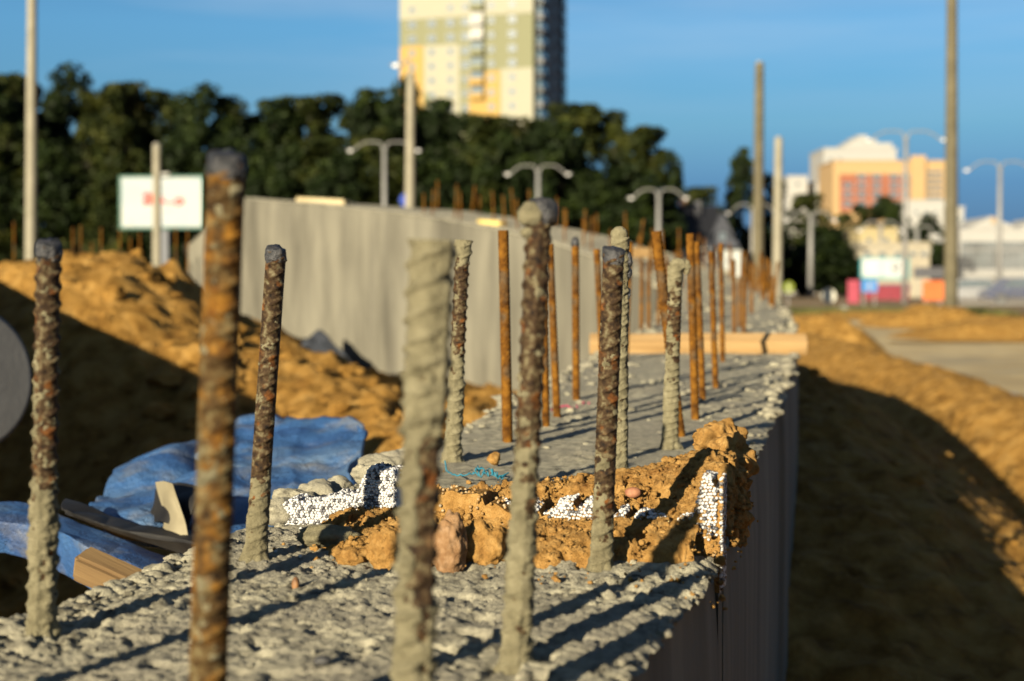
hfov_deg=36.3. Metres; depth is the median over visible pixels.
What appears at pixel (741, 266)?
rebar
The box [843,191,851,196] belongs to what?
window
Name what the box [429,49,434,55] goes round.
window
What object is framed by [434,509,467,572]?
soil clod
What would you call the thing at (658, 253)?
rebar
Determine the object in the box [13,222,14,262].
rebar
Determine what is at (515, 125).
tree
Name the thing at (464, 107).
window
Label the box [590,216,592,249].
rebar
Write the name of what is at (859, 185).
window
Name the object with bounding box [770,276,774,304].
rebar
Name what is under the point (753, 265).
rebar
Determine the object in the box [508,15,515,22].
window
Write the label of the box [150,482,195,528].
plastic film
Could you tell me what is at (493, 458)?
soil clod
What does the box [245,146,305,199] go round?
tree
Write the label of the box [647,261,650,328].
rebar
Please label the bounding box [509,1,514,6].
window
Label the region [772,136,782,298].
concrete pole
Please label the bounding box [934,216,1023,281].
glazed hall
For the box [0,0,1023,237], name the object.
sky
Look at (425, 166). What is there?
tree
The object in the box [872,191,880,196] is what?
window
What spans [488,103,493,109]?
window
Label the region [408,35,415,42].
window
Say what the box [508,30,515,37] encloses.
window
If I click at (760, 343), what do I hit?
timber beam
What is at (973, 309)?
grass
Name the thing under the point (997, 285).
parked car
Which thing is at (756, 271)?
rebar
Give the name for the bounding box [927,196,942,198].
window
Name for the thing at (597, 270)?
rebar
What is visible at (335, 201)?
plank
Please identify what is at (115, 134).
tree
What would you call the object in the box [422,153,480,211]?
tree
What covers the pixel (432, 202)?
rebar
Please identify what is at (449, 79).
window
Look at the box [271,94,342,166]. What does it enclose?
tree
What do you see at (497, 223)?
plank
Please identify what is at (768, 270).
rebar
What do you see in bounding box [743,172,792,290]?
tree
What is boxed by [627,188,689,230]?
street lamp
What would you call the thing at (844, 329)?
soil heap
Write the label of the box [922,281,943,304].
sign board
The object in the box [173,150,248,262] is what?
tree
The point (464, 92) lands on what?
window
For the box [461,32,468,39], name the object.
window
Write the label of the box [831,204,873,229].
tree
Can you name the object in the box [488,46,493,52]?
window
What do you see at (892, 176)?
window
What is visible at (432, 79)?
window
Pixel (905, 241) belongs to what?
street lamp
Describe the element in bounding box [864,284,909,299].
red fence
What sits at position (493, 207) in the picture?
rebar
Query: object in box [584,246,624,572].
rebar
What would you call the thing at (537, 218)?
rebar
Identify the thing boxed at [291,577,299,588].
pebble
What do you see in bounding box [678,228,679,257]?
rebar
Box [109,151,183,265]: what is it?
tree
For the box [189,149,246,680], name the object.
rebar
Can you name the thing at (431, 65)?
window
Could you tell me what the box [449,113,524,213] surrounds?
tree
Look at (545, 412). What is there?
rebar
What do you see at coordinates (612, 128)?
tree
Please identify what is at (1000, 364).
sand road
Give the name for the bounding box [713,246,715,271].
rebar
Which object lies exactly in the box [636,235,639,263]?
rebar
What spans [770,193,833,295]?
tree
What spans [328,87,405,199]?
tree
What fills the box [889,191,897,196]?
window
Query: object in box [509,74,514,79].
window
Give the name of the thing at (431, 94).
window
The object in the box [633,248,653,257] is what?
timber beam
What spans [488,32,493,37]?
window
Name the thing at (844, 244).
tree
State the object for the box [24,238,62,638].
rebar
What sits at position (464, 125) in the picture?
tree
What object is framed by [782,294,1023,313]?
ground
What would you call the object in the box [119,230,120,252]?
rebar
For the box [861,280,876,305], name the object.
sign board
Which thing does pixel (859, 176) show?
window
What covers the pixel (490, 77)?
window
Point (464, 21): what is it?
window
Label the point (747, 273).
rebar
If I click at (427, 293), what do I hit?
rebar
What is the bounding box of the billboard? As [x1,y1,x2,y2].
[119,173,204,264]
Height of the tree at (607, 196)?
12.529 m
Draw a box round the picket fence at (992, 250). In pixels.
[958,244,1023,304]
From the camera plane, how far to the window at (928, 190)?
378.97 m
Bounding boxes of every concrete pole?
[25,0,36,259]
[153,143,161,265]
[752,61,763,283]
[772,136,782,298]
[944,0,957,306]
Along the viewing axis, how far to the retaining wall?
2.49 m
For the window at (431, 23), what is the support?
in the apartment tower
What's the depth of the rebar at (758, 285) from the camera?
9.87 m
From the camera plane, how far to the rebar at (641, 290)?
6.69 m
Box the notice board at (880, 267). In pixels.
[860,257,909,300]
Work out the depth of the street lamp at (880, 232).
204.49 m
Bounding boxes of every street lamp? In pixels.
[346,141,421,205]
[390,58,414,207]
[504,165,571,197]
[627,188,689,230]
[724,204,772,262]
[783,211,838,297]
[855,221,902,241]
[864,130,944,303]
[898,225,939,241]
[963,161,1023,281]
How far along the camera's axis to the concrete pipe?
4.41 m
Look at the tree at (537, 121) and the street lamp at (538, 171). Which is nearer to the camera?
the street lamp at (538, 171)
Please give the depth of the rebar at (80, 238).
13.47 m
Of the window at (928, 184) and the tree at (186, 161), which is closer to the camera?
the tree at (186, 161)
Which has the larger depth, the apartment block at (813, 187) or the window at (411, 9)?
the apartment block at (813, 187)
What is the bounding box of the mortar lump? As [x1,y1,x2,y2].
[296,524,359,546]
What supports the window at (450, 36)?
in the apartment tower
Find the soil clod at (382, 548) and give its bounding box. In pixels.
[366,527,398,570]
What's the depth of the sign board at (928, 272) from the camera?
139.84 m
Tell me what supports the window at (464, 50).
in the apartment tower
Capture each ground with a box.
[0,250,1023,680]
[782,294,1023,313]
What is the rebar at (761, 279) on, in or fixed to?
attached to the retaining wall
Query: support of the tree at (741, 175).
on the ground at (797, 301)
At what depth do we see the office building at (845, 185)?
378.88 m
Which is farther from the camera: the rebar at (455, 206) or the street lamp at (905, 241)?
the street lamp at (905, 241)
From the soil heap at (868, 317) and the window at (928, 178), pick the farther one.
the window at (928, 178)
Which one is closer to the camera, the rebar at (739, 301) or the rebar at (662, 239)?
the rebar at (739, 301)
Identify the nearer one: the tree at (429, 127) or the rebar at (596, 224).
the rebar at (596, 224)
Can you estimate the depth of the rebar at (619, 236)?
2.44 m
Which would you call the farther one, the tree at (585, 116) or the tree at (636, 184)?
the tree at (585, 116)
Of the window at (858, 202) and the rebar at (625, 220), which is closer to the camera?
the rebar at (625, 220)
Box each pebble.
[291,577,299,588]
[314,656,330,664]
[625,487,640,497]
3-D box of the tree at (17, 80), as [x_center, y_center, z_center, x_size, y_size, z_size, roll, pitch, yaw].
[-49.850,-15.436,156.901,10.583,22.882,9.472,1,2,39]
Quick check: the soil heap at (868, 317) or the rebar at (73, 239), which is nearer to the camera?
the rebar at (73, 239)
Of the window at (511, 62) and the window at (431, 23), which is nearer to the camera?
the window at (511, 62)
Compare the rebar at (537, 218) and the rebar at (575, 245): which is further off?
the rebar at (575, 245)
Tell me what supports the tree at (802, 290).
on the ground at (797, 301)
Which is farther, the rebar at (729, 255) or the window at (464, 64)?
the window at (464, 64)
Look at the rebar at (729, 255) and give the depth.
10.73 m
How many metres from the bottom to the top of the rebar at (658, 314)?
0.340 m
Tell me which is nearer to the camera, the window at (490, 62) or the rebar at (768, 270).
the rebar at (768, 270)
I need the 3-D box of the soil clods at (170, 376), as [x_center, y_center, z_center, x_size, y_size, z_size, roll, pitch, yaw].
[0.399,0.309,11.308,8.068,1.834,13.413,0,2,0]
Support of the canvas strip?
on the plastic film at (132, 531)
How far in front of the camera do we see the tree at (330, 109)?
158.47 m
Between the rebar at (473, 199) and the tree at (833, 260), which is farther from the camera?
the tree at (833, 260)
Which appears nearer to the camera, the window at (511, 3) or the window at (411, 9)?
the window at (511, 3)
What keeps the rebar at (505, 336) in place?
on the retaining wall
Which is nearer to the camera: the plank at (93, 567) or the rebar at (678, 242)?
the plank at (93, 567)
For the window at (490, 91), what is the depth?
321.24 m
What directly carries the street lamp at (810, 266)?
on the ground at (797, 301)
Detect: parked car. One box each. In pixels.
[958,278,994,297]
[978,278,1023,302]
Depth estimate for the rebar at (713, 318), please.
4.09 m
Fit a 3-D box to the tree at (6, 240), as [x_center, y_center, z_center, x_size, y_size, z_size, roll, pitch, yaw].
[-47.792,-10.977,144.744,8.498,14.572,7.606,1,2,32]
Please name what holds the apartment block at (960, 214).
on the ground at (797, 301)
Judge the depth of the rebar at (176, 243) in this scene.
13.48 m
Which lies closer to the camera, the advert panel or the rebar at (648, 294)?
the rebar at (648, 294)
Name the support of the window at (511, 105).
in the apartment tower
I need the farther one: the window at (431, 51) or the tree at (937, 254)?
the window at (431, 51)
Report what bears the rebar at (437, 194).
attached to the retaining wall
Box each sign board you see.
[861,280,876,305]
[914,267,943,298]
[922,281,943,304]
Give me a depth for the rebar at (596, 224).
12.55 m
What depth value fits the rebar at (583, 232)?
12.03 m
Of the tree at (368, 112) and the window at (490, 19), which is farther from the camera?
the window at (490, 19)
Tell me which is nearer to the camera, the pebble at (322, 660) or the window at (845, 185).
the pebble at (322, 660)
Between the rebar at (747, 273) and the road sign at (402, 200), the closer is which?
the rebar at (747, 273)
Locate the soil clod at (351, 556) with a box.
[335,546,368,565]
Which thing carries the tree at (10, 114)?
on the ground at (797, 301)
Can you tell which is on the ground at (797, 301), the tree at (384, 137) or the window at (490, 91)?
the tree at (384, 137)
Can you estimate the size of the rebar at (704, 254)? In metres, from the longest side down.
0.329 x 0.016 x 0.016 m
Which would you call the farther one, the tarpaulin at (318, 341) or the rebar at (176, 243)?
the rebar at (176, 243)
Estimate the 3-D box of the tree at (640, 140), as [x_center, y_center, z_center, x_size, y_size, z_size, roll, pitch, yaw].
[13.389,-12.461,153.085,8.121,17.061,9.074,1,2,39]
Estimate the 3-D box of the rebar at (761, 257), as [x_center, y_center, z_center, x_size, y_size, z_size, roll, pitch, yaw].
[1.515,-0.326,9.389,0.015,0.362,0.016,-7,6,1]
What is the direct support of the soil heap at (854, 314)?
on the soil ground at (894, 576)
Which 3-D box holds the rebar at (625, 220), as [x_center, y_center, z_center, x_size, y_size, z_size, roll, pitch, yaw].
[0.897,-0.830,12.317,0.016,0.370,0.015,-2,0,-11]
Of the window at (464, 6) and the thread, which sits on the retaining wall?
the thread
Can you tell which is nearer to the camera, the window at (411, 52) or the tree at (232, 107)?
the tree at (232, 107)
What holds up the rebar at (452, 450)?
attached to the retaining wall
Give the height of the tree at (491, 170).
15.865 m
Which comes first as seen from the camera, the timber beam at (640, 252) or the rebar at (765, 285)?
the rebar at (765, 285)
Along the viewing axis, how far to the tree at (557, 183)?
143.39 m
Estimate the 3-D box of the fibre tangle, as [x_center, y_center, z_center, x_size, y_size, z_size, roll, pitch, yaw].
[-0.070,0.205,2.464,0.141,0.018,0.051,1,2,39]
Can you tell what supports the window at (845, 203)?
in the office building at (845, 185)
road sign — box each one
[400,194,404,206]
[783,281,793,307]
[821,288,835,307]
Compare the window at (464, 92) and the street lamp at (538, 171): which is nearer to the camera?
the street lamp at (538, 171)
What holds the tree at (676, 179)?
on the ground at (797, 301)
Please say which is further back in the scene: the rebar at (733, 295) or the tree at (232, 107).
the tree at (232, 107)
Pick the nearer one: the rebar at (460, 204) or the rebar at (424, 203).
the rebar at (460, 204)
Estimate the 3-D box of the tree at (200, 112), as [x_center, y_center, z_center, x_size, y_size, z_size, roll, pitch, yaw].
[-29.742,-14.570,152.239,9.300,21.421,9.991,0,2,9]
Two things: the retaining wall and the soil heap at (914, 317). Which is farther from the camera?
the soil heap at (914, 317)
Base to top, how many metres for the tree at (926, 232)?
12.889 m
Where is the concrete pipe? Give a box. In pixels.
[0,317,31,441]
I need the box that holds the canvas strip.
[155,481,187,534]
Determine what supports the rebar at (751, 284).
attached to the retaining wall
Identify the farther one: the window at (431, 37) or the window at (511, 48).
the window at (431, 37)
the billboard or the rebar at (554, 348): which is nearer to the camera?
the rebar at (554, 348)
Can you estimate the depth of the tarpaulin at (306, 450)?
3.35 m
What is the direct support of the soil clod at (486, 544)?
on the retaining wall
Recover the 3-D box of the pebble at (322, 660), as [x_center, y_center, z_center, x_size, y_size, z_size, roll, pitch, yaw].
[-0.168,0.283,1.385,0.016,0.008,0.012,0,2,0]
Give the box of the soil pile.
[297,447,758,609]
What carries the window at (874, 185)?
in the office building at (845, 185)
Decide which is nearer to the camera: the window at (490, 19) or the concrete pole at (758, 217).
the concrete pole at (758, 217)
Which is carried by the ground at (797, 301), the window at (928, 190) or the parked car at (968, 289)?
the parked car at (968, 289)
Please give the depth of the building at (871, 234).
214.66 m
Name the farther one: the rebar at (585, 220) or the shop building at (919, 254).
the shop building at (919, 254)
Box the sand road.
[849,320,1023,394]
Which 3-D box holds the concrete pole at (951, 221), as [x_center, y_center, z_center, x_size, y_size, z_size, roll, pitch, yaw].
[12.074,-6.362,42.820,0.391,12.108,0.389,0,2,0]
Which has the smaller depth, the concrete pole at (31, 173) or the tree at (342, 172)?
the concrete pole at (31, 173)
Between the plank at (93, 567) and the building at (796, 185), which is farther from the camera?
the building at (796, 185)
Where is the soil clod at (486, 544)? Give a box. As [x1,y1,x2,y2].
[465,518,507,565]
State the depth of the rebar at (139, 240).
13.47 m
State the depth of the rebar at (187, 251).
13.48 m
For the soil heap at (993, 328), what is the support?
on the soil ground at (894, 576)
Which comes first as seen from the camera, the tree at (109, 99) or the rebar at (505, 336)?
the rebar at (505, 336)
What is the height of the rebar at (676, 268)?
0.378 m
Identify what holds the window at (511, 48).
in the apartment tower
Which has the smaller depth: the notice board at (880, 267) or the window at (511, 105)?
the notice board at (880, 267)
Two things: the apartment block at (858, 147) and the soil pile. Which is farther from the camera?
the apartment block at (858, 147)
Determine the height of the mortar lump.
0.030 m
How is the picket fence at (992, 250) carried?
on the ground at (797, 301)
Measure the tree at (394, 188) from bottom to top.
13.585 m
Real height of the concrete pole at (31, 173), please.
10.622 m
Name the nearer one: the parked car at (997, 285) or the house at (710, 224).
the parked car at (997, 285)
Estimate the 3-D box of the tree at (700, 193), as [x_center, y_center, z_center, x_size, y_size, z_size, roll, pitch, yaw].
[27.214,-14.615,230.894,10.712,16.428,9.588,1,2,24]
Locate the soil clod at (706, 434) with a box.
[692,417,748,449]
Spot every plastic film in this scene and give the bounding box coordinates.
[61,498,193,553]
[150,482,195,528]
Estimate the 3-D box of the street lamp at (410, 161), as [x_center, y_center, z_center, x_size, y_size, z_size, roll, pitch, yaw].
[-3.147,-4.230,44.889,0.720,7.717,0.333,0,2,0]
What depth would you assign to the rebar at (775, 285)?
8.42 m
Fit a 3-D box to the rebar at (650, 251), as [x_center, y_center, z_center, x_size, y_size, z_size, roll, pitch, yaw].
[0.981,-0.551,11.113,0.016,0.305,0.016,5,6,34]
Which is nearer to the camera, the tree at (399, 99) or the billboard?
the billboard
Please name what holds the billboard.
on the ground at (797, 301)
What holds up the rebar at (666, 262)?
attached to the retaining wall
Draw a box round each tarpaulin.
[0,501,165,588]
[89,413,367,552]
[301,330,352,363]
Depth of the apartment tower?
322.40 m
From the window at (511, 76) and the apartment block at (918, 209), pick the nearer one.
the window at (511, 76)
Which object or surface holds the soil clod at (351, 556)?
on the retaining wall
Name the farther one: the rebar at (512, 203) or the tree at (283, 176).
the tree at (283, 176)
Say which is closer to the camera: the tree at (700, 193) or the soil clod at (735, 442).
the soil clod at (735, 442)
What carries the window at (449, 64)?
in the apartment tower
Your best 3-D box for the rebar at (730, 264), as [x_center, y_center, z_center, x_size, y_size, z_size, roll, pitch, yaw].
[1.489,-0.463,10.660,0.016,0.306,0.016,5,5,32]
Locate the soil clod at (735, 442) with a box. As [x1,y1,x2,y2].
[707,431,759,474]
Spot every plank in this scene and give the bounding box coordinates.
[73,547,141,587]
[296,197,350,204]
[478,220,507,225]
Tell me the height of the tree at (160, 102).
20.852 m
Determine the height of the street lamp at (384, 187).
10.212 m
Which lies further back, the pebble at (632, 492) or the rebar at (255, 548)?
the pebble at (632, 492)
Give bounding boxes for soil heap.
[791,315,920,363]
[792,311,898,318]
[857,303,978,329]
[859,314,884,321]
[886,315,1023,341]
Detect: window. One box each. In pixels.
[408,21,415,28]
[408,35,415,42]
[409,7,414,12]
[409,50,414,56]
[428,20,435,27]
[428,34,435,41]
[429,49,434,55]
[429,63,434,69]
[429,77,434,83]
[429,91,434,97]
[446,19,453,26]
[446,33,453,40]
[447,4,452,10]
[447,48,452,54]
[447,62,452,68]
[447,76,452,82]
[447,91,452,96]
[461,18,468,25]
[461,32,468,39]
[461,47,468,53]
[461,61,468,68]
[462,3,467,9]
[462,76,467,81]
[462,90,467,96]
[462,104,467,110]
[488,2,493,8]
[488,17,493,23]
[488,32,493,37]
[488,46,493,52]
[488,60,493,66]
[488,75,493,80]
[488,89,493,95]
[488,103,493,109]
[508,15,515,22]
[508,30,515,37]
[508,44,515,51]
[508,59,515,66]
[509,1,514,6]
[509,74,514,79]
[509,88,514,94]
[509,103,514,108]
[843,183,851,187]
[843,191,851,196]
[843,201,851,206]
[857,174,865,179]
[857,183,865,187]
[857,191,865,196]
[857,201,865,206]
[872,174,880,179]
[872,183,880,187]
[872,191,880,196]
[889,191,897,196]
[890,174,897,179]
[890,183,897,187]
[927,171,942,173]
[927,177,942,179]
[927,183,942,185]
[927,189,942,191]
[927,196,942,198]
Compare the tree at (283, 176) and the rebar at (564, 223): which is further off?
the tree at (283, 176)
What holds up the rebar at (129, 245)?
on the retaining wall
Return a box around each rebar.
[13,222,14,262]
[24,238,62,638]
[72,227,73,251]
[80,225,81,252]
[100,227,101,252]
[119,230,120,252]
[129,237,130,253]
[139,232,140,248]
[175,227,176,260]
[187,230,187,272]
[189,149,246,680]
[238,244,286,562]
[389,239,457,680]
[423,194,424,213]
[431,189,433,214]
[437,180,437,209]
[439,240,472,462]
[454,194,456,217]
[459,191,461,218]
[471,186,475,211]
[492,196,494,220]
[493,197,558,674]
[498,230,512,442]
[502,195,505,226]
[511,188,513,218]
[516,199,517,228]
[541,300,549,426]
[548,243,560,417]
[563,208,565,240]
[565,209,566,228]
[571,236,579,399]
[582,218,584,245]
[584,209,586,232]
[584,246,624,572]
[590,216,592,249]
[593,249,601,344]
[596,213,597,235]
[610,226,632,468]
[624,212,626,229]
[628,243,632,359]
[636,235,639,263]
[639,219,643,247]
[639,257,643,329]
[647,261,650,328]
[649,242,651,260]
[651,231,684,436]
[651,248,653,271]
[657,293,660,324]
[659,258,691,449]
[661,230,663,251]
[665,259,668,286]
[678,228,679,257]
[686,234,698,419]
[694,242,705,399]
[703,238,705,268]
[707,244,718,387]
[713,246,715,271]
[718,243,724,361]
[729,244,730,269]
[729,250,731,278]
[732,259,735,332]
[738,278,741,326]
[740,251,742,277]
[742,257,746,332]
[747,258,747,288]
[749,263,752,312]
[752,261,754,288]
[755,265,757,293]
[757,251,761,290]
[759,258,763,300]
[760,256,763,289]
[764,257,766,298]
[768,259,769,284]
[768,265,771,303]
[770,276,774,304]
[772,261,778,307]
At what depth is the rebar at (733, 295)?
6.49 m
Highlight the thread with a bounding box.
[551,401,589,410]
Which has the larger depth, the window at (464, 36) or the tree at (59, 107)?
the window at (464, 36)
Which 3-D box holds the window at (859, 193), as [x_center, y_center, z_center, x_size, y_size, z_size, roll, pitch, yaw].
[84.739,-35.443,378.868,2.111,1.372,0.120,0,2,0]
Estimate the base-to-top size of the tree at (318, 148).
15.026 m
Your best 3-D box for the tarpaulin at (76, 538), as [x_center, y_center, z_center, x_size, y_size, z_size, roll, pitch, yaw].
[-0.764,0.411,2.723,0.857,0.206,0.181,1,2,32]
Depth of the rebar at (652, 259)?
11.04 m
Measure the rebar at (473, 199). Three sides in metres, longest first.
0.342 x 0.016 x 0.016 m
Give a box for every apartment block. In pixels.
[807,182,818,293]
[809,135,897,181]
[898,199,944,251]
[942,206,964,231]
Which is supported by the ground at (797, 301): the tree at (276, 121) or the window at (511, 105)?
the tree at (276, 121)
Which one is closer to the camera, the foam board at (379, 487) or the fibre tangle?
the foam board at (379, 487)
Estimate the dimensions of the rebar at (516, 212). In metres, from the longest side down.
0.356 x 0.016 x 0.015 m
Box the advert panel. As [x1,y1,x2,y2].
[847,280,858,302]
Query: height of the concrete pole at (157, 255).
5.949 m
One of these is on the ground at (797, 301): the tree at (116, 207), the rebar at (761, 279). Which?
the tree at (116, 207)
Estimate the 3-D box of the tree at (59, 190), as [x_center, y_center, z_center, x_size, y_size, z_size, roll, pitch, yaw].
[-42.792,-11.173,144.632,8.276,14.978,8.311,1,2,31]
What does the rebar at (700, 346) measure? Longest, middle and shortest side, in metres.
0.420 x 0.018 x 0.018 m
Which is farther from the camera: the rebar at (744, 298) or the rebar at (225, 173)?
the rebar at (744, 298)
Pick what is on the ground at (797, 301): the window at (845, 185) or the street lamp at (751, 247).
the street lamp at (751, 247)
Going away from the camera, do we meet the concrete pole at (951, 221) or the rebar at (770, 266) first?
the rebar at (770, 266)
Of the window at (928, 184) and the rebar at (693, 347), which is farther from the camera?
the window at (928, 184)
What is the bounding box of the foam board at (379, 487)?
[268,462,726,592]
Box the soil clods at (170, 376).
[0,248,1023,587]
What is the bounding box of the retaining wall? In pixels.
[0,197,800,680]
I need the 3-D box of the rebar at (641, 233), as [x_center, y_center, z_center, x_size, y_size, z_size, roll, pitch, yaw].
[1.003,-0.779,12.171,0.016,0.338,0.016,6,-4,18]
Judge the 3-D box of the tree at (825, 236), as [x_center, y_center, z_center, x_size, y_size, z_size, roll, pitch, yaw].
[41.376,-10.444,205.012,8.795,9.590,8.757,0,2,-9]
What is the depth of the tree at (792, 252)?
185.19 m
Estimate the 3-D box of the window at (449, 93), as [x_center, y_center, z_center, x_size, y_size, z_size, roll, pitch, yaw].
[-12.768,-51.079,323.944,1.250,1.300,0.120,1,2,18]
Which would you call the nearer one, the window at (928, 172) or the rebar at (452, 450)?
the rebar at (452, 450)
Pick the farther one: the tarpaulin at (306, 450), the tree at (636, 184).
the tree at (636, 184)
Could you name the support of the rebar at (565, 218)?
attached to the retaining wall
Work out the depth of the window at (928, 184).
378.88 m
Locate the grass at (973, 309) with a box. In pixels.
[788,305,1023,317]
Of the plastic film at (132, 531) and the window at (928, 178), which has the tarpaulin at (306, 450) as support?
the plastic film at (132, 531)
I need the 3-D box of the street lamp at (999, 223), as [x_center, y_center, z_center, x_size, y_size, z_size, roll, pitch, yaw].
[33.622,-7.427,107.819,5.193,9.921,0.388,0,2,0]
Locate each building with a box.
[818,156,944,293]
[841,227,899,295]
[842,242,931,296]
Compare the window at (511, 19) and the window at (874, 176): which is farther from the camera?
the window at (874, 176)
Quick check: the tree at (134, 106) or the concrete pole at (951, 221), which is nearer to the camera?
the concrete pole at (951, 221)
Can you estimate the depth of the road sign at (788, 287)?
69.95 m
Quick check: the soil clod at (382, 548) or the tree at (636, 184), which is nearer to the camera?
the soil clod at (382, 548)
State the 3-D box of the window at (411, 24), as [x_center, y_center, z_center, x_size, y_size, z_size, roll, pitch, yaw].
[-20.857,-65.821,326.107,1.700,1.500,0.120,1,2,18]
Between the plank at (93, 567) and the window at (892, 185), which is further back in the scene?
the window at (892, 185)
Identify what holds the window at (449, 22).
in the apartment tower
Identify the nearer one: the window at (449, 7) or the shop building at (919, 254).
the shop building at (919, 254)
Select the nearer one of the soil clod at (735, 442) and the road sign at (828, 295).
the soil clod at (735, 442)
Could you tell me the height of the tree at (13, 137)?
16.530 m
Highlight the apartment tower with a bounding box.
[400,0,566,151]
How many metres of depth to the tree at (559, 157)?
141.15 m
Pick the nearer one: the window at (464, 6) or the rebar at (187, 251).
the rebar at (187, 251)
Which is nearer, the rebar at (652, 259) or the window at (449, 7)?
the rebar at (652, 259)
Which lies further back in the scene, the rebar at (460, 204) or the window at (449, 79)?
the window at (449, 79)
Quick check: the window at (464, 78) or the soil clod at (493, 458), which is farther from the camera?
the window at (464, 78)
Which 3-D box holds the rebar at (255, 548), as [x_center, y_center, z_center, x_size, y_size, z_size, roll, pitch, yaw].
[-0.294,0.091,1.866,0.049,0.413,0.044,4,2,0]
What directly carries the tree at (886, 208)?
on the ground at (797, 301)
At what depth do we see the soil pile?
1.98 m
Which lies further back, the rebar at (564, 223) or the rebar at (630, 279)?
the rebar at (564, 223)
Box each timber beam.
[589,333,807,354]
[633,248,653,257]
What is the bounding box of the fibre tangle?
[444,461,508,478]
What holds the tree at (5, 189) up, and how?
on the ground at (797, 301)
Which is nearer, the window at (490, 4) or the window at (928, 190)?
the window at (490, 4)
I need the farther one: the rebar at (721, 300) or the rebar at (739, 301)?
the rebar at (739, 301)
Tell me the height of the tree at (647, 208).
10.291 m
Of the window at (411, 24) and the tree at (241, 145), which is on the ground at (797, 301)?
the tree at (241, 145)
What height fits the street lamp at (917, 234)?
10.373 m
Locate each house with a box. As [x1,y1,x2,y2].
[674,194,741,276]
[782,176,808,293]
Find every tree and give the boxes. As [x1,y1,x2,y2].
[0,71,57,232]
[0,81,50,151]
[0,123,45,261]
[0,143,37,262]
[0,153,21,261]
[7,140,93,251]
[25,61,93,229]
[49,113,125,253]
[76,117,152,254]
[77,81,147,247]
[83,143,152,263]
[105,80,164,146]
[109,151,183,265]
[140,131,207,271]
[141,87,191,153]
[167,81,247,151]
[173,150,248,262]
[189,133,261,231]
[212,94,278,187]
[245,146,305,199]
[246,96,314,169]
[263,142,327,199]
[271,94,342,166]
[279,137,349,200]
[307,93,352,165]
[307,148,376,203]
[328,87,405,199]
[349,128,417,206]
[366,153,436,208]
[388,74,422,146]
[389,153,466,209]
[398,97,465,159]
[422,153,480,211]
[428,110,499,211]
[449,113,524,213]
[465,129,539,216]
[496,115,531,204]
[503,124,594,229]
[518,117,555,193]
[529,119,601,229]
[536,101,620,201]
[558,166,630,233]
[580,109,664,225]
[583,162,668,247]
[608,190,687,255]
[612,124,679,216]
[657,148,685,253]
[684,186,725,215]
[721,146,753,280]
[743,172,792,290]
[768,247,807,293]
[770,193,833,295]
[782,244,828,296]
[798,224,845,293]
[800,247,859,295]
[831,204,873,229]
[831,241,861,294]
[866,195,914,241]
[908,212,943,280]
[930,242,943,280]
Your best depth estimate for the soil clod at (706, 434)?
2.25 m
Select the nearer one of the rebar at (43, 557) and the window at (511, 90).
the rebar at (43, 557)
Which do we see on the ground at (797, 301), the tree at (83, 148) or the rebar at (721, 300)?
the tree at (83, 148)
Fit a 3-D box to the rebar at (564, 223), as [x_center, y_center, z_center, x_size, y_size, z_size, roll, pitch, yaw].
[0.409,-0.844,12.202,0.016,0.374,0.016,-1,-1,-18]
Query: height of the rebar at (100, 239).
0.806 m
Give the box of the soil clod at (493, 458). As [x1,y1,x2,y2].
[487,452,499,464]
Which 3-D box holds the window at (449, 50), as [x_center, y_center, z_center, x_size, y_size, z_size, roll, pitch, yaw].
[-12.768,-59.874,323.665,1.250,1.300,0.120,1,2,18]
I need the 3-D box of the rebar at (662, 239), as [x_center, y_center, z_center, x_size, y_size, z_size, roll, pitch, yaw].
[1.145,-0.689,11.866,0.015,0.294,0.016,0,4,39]
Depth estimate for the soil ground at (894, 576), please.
6.92 m
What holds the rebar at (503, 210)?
attached to the retaining wall
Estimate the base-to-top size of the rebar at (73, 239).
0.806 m

